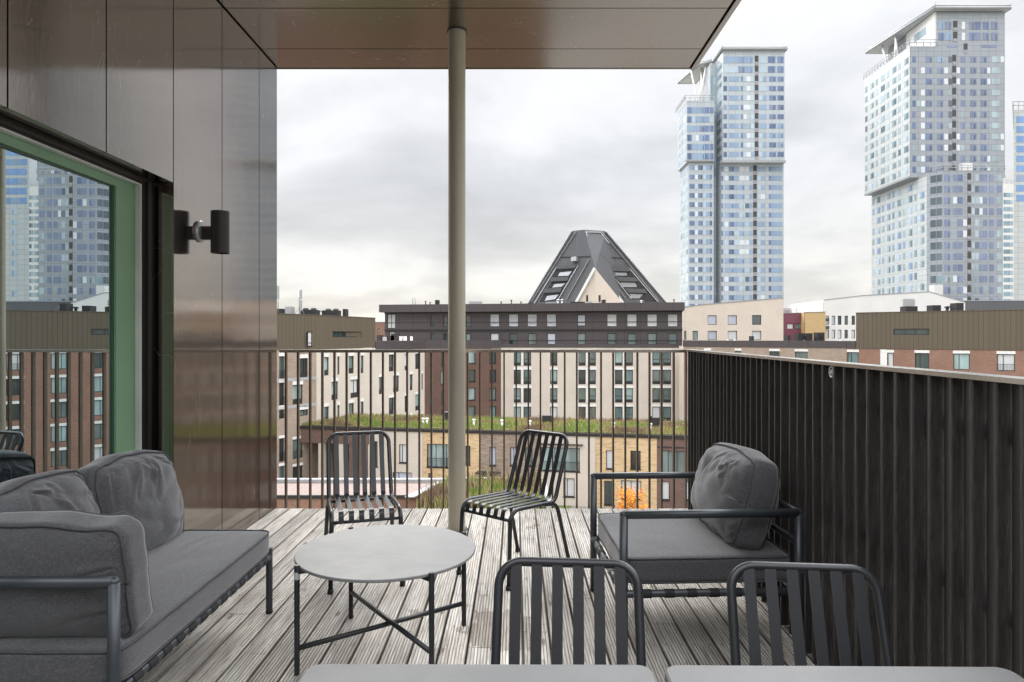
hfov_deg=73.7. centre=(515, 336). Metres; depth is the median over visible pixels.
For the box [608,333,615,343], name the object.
window
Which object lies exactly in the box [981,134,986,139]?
window
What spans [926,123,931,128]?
window
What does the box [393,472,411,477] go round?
window
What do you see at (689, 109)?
window
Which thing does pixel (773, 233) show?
window
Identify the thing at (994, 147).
window
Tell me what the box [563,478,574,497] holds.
window
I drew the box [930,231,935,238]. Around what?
window
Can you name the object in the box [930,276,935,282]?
window
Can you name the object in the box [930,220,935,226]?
window
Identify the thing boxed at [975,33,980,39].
window
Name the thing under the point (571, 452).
window
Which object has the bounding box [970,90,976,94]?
window
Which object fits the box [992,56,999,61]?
window
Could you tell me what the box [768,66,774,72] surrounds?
window
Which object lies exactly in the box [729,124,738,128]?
window
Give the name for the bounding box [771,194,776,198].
window
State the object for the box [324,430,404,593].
slatted chair
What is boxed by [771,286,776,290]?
window
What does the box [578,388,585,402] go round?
window
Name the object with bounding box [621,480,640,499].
window
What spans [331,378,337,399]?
window
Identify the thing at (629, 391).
window
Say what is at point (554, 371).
window
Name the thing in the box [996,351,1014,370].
window
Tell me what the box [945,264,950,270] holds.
window
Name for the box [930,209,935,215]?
window
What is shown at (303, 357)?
window
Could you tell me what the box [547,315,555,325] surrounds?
window
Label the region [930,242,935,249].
window
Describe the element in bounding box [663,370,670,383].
window
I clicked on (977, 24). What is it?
window
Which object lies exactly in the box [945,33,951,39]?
window
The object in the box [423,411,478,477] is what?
terraced house
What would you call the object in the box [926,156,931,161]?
window
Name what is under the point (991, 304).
town building
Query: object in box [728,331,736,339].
window
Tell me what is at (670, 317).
window
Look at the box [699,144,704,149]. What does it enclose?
window
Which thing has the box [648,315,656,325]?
window
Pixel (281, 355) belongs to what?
window
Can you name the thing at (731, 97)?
window
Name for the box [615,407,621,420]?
window
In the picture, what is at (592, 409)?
window
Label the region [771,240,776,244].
window
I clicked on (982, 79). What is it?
window
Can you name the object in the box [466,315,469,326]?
window
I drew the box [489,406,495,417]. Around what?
window
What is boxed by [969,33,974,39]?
window
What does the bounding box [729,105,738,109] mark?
window
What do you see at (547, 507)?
planted roof
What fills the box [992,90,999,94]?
window
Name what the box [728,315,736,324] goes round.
window
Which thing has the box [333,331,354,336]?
window
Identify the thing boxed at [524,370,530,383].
window
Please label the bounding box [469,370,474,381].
window
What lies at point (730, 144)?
window
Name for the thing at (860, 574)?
slatted chair
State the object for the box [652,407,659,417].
window
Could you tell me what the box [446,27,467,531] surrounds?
support pillar
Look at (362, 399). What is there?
window
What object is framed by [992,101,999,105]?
window
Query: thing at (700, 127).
window
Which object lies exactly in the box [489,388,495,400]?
window
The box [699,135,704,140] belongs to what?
window
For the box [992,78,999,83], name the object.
window
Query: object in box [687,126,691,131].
window
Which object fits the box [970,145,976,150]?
window
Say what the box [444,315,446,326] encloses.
window
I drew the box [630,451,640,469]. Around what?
window
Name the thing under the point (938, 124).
window
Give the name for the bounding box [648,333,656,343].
window
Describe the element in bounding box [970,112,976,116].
window
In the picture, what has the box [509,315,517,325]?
window
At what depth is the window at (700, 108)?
230.93 m
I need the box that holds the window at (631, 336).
[628,333,635,343]
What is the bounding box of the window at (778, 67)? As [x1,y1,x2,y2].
[777,66,783,72]
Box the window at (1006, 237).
[1004,235,1010,239]
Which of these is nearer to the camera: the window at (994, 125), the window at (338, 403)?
the window at (338, 403)
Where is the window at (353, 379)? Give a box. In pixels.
[350,376,356,397]
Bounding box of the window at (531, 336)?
[528,333,535,343]
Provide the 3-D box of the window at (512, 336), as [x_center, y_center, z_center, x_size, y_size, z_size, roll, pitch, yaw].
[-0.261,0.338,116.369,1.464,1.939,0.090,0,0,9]
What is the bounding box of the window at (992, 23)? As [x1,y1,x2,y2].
[991,22,997,28]
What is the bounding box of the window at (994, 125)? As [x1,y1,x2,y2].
[992,123,999,128]
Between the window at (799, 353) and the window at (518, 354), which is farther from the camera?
the window at (518, 354)
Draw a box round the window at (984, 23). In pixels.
[983,22,988,28]
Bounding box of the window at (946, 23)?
[945,22,951,28]
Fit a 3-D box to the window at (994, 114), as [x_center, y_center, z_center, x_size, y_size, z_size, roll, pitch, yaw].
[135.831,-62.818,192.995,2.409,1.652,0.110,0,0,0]
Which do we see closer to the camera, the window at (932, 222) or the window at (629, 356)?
the window at (629, 356)
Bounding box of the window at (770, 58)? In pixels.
[768,56,774,62]
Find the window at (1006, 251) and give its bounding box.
[1004,249,1010,253]
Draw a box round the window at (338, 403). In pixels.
[337,402,339,416]
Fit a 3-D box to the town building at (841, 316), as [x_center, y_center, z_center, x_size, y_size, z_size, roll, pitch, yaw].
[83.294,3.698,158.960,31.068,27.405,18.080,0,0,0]
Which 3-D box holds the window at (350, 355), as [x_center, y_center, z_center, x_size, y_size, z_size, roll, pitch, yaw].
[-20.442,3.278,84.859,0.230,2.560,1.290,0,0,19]
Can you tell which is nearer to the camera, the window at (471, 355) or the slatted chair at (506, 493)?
the slatted chair at (506, 493)
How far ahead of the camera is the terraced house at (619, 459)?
69.40 m
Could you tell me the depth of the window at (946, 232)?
185.96 m
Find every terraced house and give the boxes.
[300,426,369,477]
[368,418,428,477]
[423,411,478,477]
[475,415,551,476]
[541,432,595,505]
[596,416,659,508]
[657,435,687,509]
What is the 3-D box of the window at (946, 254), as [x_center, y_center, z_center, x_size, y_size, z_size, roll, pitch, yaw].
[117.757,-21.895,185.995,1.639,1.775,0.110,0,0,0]
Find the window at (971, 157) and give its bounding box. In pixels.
[970,156,976,161]
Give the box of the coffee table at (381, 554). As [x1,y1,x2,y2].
[294,525,474,675]
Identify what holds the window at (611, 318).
in the apartment building at (591, 325)
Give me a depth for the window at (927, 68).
192.95 m
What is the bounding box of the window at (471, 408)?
[469,406,474,416]
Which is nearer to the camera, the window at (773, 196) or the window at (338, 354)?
the window at (338, 354)
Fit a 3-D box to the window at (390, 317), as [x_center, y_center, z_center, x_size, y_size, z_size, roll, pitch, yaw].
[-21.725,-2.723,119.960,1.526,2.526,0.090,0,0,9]
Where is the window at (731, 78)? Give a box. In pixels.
[729,76,738,80]
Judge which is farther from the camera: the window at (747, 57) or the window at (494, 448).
the window at (747, 57)
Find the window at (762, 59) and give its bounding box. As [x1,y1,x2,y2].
[759,56,765,62]
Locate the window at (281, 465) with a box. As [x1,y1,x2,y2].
[279,463,284,477]
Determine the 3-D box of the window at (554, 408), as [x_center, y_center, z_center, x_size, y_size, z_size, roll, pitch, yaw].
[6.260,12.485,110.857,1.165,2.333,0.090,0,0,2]
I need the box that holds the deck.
[138,508,814,681]
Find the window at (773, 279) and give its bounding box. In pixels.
[771,277,776,281]
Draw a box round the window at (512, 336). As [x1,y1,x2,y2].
[509,333,517,343]
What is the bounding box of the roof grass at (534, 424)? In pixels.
[303,412,687,433]
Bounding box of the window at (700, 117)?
[699,116,704,122]
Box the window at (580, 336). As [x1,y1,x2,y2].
[577,333,585,343]
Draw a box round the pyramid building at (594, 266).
[527,230,666,302]
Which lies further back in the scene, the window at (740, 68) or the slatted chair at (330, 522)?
the window at (740, 68)
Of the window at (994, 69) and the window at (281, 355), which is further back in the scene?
the window at (994, 69)
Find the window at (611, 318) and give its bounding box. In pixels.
[608,315,615,325]
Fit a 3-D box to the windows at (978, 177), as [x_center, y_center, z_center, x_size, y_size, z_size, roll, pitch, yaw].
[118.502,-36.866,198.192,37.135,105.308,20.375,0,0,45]
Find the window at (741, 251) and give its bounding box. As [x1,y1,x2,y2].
[739,249,744,253]
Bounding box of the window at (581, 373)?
[578,370,585,383]
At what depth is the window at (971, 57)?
192.95 m
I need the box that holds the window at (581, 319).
[577,315,585,325]
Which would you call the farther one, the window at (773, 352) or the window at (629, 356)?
the window at (629, 356)
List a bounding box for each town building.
[375,322,384,340]
[679,297,783,419]
[783,305,803,340]
[791,291,964,340]
[801,311,828,340]
[961,300,1023,309]
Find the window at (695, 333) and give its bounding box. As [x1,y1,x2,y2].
[693,331,697,339]
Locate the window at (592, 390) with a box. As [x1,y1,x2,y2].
[590,388,595,402]
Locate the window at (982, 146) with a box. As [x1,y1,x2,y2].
[981,145,986,150]
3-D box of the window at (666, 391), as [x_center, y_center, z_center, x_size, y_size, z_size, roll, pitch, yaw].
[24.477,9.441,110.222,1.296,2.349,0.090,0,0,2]
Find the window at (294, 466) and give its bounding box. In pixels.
[292,462,302,477]
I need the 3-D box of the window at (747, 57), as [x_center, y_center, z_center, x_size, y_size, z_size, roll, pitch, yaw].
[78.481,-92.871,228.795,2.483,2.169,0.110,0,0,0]
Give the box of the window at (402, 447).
[398,444,405,463]
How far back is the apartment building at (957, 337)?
85.75 m
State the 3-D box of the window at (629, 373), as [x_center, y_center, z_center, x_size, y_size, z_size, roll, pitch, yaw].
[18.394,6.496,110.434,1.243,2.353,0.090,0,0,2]
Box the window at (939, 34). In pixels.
[938,33,943,39]
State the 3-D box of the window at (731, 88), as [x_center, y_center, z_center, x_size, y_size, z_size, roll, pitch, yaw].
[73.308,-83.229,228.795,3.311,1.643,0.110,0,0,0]
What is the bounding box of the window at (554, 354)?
[550,353,556,365]
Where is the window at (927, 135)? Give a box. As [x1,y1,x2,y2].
[926,134,931,139]
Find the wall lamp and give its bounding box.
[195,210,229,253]
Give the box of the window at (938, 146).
[937,145,942,150]
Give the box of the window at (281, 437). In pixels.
[279,435,284,461]
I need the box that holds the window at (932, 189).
[930,186,935,193]
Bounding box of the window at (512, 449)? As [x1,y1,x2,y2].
[509,447,514,465]
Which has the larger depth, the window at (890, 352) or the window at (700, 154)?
the window at (700, 154)
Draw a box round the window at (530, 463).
[524,447,531,466]
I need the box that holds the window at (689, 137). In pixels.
[687,135,691,140]
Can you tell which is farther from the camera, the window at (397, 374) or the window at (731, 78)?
the window at (731, 78)
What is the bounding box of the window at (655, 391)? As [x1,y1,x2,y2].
[652,388,659,402]
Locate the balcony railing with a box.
[279,350,687,510]
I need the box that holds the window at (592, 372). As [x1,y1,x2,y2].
[590,370,595,383]
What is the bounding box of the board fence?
[683,349,1023,678]
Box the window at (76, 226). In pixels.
[0,118,151,482]
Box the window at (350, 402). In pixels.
[348,400,353,414]
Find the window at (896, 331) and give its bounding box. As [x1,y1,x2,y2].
[894,329,928,334]
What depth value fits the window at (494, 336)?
116.91 m
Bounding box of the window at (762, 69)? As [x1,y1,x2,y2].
[759,66,765,72]
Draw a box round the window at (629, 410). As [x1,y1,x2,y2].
[626,407,632,420]
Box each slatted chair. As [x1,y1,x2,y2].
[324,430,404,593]
[456,429,569,590]
[491,557,645,666]
[726,561,893,665]
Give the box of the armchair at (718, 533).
[590,442,802,652]
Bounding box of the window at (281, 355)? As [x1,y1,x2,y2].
[279,353,284,378]
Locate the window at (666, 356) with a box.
[663,353,670,365]
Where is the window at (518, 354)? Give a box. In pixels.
[514,353,520,365]
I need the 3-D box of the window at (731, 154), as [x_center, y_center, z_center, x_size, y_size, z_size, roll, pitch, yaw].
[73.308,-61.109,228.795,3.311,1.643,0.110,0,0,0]
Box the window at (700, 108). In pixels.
[699,107,704,112]
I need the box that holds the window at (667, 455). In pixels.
[663,450,683,471]
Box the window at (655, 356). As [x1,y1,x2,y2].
[652,353,659,365]
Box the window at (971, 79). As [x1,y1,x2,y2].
[970,78,976,83]
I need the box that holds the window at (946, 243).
[945,242,950,247]
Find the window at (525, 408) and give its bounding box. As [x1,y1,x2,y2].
[524,407,530,417]
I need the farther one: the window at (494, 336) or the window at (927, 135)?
the window at (927, 135)
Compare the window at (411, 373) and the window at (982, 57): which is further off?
the window at (982, 57)
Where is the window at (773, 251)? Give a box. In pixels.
[771,249,776,253]
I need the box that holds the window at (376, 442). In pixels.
[375,441,377,467]
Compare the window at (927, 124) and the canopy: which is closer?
the canopy
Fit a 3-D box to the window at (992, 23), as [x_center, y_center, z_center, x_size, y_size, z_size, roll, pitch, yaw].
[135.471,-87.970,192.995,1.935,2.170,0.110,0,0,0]
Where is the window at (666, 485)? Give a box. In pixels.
[663,481,669,500]
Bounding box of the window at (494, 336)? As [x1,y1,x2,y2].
[491,333,498,339]
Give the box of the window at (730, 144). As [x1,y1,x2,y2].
[729,143,738,146]
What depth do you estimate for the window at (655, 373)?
110.29 m
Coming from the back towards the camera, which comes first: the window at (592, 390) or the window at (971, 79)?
the window at (971, 79)
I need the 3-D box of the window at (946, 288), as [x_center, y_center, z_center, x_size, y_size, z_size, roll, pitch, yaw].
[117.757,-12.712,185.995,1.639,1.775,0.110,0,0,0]
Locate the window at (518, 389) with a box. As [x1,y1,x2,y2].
[514,388,520,402]
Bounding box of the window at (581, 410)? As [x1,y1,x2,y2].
[578,407,585,418]
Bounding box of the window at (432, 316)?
[431,315,433,326]
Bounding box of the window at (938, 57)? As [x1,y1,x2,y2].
[937,56,942,61]
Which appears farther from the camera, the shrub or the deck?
the shrub
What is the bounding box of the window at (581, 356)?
[578,353,585,365]
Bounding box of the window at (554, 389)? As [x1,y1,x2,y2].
[550,388,556,402]
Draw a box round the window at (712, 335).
[708,331,716,339]
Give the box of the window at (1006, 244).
[1004,242,1010,246]
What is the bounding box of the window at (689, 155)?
[687,153,691,158]
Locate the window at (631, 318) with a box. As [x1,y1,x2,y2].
[628,315,635,325]
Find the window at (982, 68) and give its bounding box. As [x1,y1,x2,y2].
[981,67,986,72]
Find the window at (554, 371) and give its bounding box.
[550,370,556,383]
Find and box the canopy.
[216,0,741,69]
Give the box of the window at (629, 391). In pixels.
[626,388,632,402]
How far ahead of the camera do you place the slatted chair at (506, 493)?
4.17 m
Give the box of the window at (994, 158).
[992,156,999,161]
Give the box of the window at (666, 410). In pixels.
[663,407,670,420]
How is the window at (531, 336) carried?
in the apartment building at (591, 325)
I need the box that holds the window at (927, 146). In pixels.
[926,145,931,150]
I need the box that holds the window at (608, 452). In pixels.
[606,450,611,469]
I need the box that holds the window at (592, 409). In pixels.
[590,407,595,418]
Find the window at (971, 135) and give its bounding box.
[970,134,976,139]
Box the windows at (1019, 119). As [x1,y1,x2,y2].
[1016,116,1023,200]
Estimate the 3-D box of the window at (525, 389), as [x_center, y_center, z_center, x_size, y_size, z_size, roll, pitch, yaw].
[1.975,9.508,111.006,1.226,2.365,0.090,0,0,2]
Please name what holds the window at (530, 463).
in the terraced house at (497, 448)
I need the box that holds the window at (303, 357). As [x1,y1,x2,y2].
[300,354,307,376]
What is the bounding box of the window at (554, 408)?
[550,407,556,417]
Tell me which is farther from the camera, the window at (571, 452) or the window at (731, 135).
the window at (731, 135)
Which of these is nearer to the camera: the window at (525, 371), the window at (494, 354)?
the window at (494, 354)
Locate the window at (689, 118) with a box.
[687,116,691,122]
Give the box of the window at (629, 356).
[626,353,632,365]
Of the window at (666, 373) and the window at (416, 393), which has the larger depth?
the window at (666, 373)
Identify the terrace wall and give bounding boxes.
[0,0,276,529]
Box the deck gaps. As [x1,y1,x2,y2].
[408,514,635,664]
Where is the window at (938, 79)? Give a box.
[937,78,942,83]
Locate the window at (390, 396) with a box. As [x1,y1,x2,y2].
[389,394,393,414]
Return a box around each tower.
[676,47,787,305]
[863,1,1011,299]
[1003,184,1013,299]
[1013,101,1023,299]
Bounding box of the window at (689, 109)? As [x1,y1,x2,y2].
[687,107,691,112]
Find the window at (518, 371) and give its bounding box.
[514,370,520,383]
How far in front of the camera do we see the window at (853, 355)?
90.32 m
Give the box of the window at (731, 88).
[729,86,738,90]
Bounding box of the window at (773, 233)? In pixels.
[771,231,776,235]
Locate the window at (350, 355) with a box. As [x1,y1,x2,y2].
[348,353,353,373]
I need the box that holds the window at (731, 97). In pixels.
[729,95,738,99]
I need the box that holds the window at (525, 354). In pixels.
[524,353,530,365]
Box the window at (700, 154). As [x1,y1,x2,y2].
[699,153,704,158]
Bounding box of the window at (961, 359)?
[953,351,969,369]
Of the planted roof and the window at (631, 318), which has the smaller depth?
the planted roof
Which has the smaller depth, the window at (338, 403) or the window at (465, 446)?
the window at (465, 446)
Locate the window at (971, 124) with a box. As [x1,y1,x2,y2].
[970,123,976,128]
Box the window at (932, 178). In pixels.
[930,175,935,182]
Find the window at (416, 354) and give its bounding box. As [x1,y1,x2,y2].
[415,353,417,368]
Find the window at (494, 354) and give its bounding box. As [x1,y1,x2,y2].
[489,353,496,363]
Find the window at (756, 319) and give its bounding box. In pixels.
[752,315,760,324]
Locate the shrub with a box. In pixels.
[616,482,653,509]
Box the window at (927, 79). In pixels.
[926,78,931,83]
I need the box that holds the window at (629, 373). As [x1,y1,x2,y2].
[626,370,632,383]
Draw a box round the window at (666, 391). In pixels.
[663,388,670,402]
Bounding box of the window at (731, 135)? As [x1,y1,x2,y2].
[729,133,738,137]
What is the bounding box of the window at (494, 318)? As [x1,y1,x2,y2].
[491,315,498,325]
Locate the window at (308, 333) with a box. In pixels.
[307,332,312,346]
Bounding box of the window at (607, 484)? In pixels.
[604,481,614,505]
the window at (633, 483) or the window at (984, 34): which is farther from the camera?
the window at (984, 34)
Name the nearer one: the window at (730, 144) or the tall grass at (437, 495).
the tall grass at (437, 495)
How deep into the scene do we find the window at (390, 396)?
94.45 m
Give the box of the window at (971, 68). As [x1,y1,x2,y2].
[970,67,976,72]
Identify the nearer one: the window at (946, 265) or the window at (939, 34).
the window at (946, 265)
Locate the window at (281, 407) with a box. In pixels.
[279,405,284,418]
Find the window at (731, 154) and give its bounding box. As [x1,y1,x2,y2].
[729,152,738,156]
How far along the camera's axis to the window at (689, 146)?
230.93 m
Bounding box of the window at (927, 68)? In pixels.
[926,67,931,72]
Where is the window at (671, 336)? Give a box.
[668,333,676,343]
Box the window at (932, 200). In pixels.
[930,198,935,204]
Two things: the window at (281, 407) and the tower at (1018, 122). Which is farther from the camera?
the tower at (1018, 122)
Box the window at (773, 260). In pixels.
[771,258,776,262]
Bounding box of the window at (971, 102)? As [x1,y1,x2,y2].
[970,101,976,105]
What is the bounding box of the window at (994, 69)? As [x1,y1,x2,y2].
[992,67,999,72]
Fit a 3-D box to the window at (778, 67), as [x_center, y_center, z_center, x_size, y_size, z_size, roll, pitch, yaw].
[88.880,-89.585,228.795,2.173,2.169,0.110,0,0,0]
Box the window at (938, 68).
[937,67,942,72]
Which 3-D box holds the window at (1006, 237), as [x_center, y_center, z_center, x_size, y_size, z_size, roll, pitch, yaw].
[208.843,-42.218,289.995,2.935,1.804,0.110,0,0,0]
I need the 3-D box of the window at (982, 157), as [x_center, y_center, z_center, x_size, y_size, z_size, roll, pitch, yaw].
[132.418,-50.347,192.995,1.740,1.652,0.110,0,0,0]
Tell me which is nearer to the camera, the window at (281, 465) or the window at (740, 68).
the window at (281, 465)
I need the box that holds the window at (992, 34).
[991,33,997,39]
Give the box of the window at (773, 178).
[771,176,776,180]
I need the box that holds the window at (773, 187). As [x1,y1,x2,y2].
[771,185,776,189]
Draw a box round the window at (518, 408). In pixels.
[514,407,520,417]
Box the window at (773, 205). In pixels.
[771,203,776,207]
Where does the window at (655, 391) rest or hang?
in the apartment building at (591, 325)
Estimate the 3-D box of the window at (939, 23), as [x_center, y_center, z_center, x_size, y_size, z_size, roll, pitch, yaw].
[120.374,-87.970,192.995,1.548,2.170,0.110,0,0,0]
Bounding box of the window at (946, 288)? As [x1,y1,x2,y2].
[945,287,950,292]
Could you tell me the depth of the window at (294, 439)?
75.58 m
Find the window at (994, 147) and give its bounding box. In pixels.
[992,145,999,150]
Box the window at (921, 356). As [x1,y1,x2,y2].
[914,350,929,368]
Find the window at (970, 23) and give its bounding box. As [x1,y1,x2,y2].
[969,22,974,28]
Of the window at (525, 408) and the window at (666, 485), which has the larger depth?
the window at (525, 408)
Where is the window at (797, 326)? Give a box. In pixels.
[795,324,800,328]
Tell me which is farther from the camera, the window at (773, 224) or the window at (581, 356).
the window at (773, 224)
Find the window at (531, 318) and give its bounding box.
[528,315,535,325]
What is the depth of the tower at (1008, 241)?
290.00 m
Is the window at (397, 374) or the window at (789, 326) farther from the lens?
the window at (789, 326)
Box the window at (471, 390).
[469,388,475,400]
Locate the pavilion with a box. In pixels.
[277,478,442,509]
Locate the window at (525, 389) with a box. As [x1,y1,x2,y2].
[524,388,530,402]
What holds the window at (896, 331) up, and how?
in the apartment building at (957, 337)
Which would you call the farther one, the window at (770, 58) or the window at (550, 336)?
the window at (770, 58)
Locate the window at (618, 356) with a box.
[615,353,621,365]
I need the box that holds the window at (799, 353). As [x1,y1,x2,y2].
[795,349,807,358]
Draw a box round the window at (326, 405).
[324,403,328,419]
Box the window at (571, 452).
[541,447,579,472]
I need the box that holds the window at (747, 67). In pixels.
[746,66,752,72]
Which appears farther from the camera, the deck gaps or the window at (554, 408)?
the window at (554, 408)
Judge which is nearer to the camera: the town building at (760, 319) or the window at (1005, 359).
the window at (1005, 359)
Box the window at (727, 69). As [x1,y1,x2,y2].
[724,66,737,72]
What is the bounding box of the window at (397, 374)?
[393,373,398,391]
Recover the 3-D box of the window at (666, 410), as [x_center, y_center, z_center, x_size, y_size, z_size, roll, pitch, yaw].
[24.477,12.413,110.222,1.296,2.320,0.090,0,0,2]
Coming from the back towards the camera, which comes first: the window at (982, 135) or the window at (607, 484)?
the window at (982, 135)
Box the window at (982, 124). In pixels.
[981,123,986,128]
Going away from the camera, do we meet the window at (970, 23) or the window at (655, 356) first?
the window at (655, 356)
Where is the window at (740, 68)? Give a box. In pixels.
[738,66,744,72]
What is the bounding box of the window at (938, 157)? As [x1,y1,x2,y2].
[937,156,942,161]
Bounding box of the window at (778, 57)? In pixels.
[777,56,783,62]
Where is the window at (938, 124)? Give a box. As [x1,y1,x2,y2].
[937,123,942,128]
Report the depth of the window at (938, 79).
192.95 m
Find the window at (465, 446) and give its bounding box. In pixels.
[465,446,470,465]
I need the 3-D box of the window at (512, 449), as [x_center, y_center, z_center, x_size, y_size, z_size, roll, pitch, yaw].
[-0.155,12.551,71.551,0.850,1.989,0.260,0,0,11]
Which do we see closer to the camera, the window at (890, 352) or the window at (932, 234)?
the window at (890, 352)
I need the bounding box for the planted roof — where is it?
[415,477,550,513]
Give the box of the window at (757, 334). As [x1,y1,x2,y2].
[752,331,760,339]
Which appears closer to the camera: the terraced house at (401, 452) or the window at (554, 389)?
the terraced house at (401, 452)
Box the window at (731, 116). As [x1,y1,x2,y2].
[729,114,738,118]
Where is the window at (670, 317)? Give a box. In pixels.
[668,315,676,325]
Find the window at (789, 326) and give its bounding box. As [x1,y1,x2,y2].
[787,324,792,328]
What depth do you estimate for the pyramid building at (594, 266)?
153.63 m
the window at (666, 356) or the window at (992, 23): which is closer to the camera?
the window at (666, 356)
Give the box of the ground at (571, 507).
[550,420,680,513]
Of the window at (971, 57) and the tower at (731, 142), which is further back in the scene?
the tower at (731, 142)
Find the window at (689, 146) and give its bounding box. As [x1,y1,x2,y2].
[687,144,691,149]
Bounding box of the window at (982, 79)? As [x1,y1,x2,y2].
[981,78,986,83]
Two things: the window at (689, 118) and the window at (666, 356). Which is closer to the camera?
the window at (666, 356)
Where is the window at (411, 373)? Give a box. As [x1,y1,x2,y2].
[410,372,412,389]
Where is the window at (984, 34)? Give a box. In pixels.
[983,33,988,39]
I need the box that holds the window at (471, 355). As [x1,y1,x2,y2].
[469,353,475,363]
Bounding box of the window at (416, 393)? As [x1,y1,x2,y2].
[415,392,417,410]
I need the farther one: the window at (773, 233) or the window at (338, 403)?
the window at (773, 233)
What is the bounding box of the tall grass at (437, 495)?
[415,465,545,508]
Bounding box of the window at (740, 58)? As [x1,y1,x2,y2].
[738,56,744,62]
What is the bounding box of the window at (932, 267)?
[930,265,935,271]
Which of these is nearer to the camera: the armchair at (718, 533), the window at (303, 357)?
the armchair at (718, 533)
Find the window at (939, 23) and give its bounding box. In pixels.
[938,22,943,28]
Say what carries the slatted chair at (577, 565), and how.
on the deck
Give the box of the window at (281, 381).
[279,379,284,405]
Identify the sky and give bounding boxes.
[277,0,1023,321]
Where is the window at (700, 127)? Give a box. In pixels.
[699,126,704,131]
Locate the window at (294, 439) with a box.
[292,436,301,458]
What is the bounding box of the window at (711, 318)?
[708,315,715,324]
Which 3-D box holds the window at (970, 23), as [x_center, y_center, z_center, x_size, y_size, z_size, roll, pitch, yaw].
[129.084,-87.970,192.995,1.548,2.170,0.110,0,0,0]
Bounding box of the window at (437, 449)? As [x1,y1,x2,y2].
[426,444,447,468]
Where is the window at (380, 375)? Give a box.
[379,374,381,393]
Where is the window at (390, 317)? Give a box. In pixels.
[387,314,394,328]
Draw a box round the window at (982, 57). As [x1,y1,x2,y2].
[981,56,986,61]
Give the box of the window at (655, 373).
[652,370,659,383]
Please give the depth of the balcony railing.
5.64 m
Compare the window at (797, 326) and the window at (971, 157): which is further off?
the window at (971, 157)
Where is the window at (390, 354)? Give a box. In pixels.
[389,353,393,371]
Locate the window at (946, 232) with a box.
[945,231,950,236]
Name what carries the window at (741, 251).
in the tower at (731, 142)
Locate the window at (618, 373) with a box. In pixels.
[615,370,621,383]
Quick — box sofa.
[0,450,272,681]
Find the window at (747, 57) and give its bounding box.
[746,56,752,62]
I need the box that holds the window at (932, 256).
[930,253,935,260]
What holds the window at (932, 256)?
in the tower at (935, 175)
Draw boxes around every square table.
[298,664,656,681]
[665,665,1023,681]
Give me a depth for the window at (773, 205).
230.93 m
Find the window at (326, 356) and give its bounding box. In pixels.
[324,354,328,375]
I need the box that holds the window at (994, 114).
[992,112,999,116]
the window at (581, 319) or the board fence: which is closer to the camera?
the board fence
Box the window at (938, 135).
[937,134,942,139]
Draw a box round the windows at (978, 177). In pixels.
[865,22,1003,299]
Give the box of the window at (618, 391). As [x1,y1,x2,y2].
[615,388,621,402]
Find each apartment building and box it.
[277,285,424,477]
[375,297,684,421]
[683,299,1023,421]
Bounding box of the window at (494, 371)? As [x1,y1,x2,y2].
[489,370,495,381]
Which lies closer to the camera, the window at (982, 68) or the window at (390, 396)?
the window at (390, 396)
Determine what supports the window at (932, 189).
in the tower at (935, 175)
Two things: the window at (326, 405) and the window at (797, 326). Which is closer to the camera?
the window at (326, 405)
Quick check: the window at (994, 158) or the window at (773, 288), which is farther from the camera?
the window at (773, 288)
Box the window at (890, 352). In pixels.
[887,350,893,365]
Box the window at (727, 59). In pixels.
[724,56,737,62]
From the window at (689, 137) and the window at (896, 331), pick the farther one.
the window at (689, 137)
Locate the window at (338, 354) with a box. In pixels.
[337,353,339,374]
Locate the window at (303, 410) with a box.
[300,406,307,415]
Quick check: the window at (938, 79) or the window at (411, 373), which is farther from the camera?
the window at (938, 79)
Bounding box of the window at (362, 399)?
[361,398,363,413]
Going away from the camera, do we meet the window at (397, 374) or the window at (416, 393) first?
the window at (397, 374)
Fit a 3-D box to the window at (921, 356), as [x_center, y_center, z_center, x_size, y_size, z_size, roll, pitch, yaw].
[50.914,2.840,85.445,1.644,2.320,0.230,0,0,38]
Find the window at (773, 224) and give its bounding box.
[771,222,776,226]
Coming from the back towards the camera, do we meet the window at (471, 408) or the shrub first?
the window at (471, 408)
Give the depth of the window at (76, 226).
3.28 m
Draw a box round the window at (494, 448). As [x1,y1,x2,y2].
[489,447,495,465]
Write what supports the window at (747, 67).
in the tower at (731, 142)
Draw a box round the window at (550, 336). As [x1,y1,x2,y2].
[547,333,555,343]
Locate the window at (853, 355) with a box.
[847,349,858,362]
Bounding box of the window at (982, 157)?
[981,156,986,161]
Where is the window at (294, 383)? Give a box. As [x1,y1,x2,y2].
[292,381,302,404]
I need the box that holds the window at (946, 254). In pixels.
[945,253,950,259]
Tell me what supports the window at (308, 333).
in the apartment building at (314, 329)
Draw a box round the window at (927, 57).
[926,56,931,61]
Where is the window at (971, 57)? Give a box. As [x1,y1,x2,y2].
[970,56,976,61]
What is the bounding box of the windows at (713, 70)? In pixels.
[678,54,781,305]
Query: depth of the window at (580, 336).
114.48 m
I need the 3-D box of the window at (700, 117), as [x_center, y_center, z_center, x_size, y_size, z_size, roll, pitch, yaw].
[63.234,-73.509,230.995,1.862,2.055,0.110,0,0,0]
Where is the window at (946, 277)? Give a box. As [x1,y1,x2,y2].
[945,276,950,281]
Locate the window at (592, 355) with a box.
[590,353,595,365]
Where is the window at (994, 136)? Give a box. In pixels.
[992,134,999,139]
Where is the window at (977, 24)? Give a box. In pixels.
[975,22,980,28]
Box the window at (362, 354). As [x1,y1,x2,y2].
[361,353,363,372]
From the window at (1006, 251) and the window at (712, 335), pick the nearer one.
the window at (712, 335)
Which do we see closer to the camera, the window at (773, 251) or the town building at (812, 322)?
the town building at (812, 322)
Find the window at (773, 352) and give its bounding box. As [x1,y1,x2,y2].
[769,349,779,355]
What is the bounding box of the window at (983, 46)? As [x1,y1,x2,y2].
[981,45,996,47]

